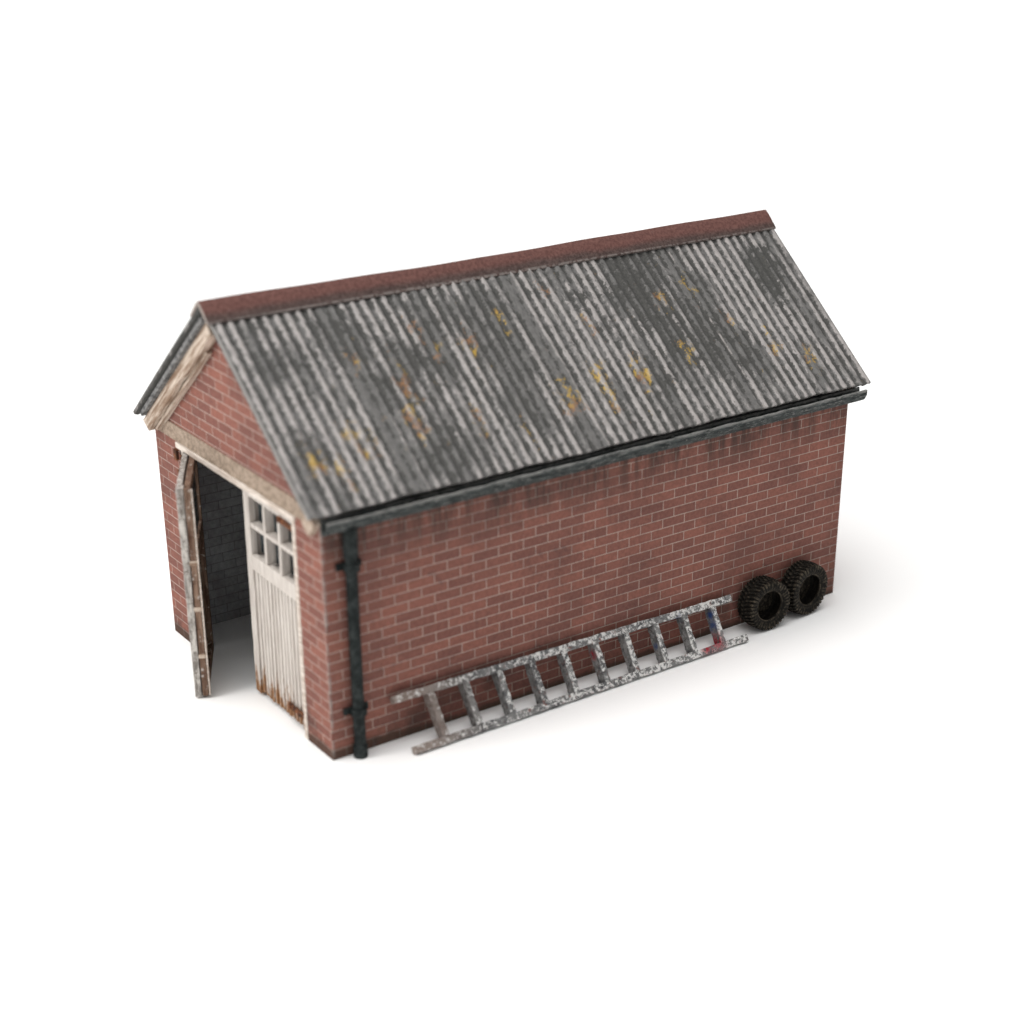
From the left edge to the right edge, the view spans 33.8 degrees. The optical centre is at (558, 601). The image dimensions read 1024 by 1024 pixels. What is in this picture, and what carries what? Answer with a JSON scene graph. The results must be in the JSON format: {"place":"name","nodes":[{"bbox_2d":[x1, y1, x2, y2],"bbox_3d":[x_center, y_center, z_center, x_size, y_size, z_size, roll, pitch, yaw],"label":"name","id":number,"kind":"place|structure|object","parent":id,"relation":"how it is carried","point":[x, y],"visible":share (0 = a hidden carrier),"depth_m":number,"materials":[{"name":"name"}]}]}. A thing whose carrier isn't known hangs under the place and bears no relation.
{"place":"outdoors","nodes":[
{"label":"outdoors","id":0,"kind":"place"},
{"bbox_2d":[133,210,870,760],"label":"brick garage","id":1,"kind":"structure","parent":0,"point":[377,490],"depth_m":16.12,"materials":[{"name":"brick"}]},
{"bbox_2d":[175,452,213,696],"bbox_3d":[-3.571,-0.289,16.547,0.193,2.186,1.133,-3,25,-7],"label":"door","id":2,"kind":"structure","parent":1,"relation":"in","point":[187,489],"depth_m":16.18,"materials":[{"name":"white wood"}]},
{"bbox_2d":[242,490,304,729],"bbox_3d":[-2.587,0.071,15.774,0.193,2.168,1.132,-17,31,-33],"label":"door","id":3,"kind":"structure","parent":1,"relation":"in","point":[272,587],"depth_m":15.83,"materials":[{"name":"white paint"}]},
{"bbox_2d":[0,0,1023,1023],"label":"ground","id":4,"kind":"structure","parent":0,"point":[816,816],"depth_m":18.84,"materials":[{"name":"white paper"}]},
{"bbox_2d":[389,594,748,754],"bbox_3d":[0.217,0.645,16.620,4.160,0.541,0.385,-17,30,-33],"label":"ladder","id":5,"kind":"object","parent":4,"relation":"on","point":[574,691],"visible":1,"depth_m":16.51,"materials":[{"name":"metal"}]},
{"bbox_2d":[737,575,789,629],"bbox_3d":[2.182,0.010,17.946,0.563,0.563,0.249,-3,21,-35],"label":"tyre","id":6,"kind":"object","parent":4,"relation":"on","point":[763,603],"visible":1,"depth_m":17.86,"materials":[{"name":"black rubber"}]},
{"bbox_2d":[781,560,827,614],"bbox_3d":[2.655,-0.157,18.286,0.224,0.583,0.583,25,72,44],"label":"tyre","id":7,"kind":"object","parent":4,"relation":"on","point":[805,582],"visible":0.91,"depth_m":18.21,"materials":[{"name":"black rubber"}]}
]}

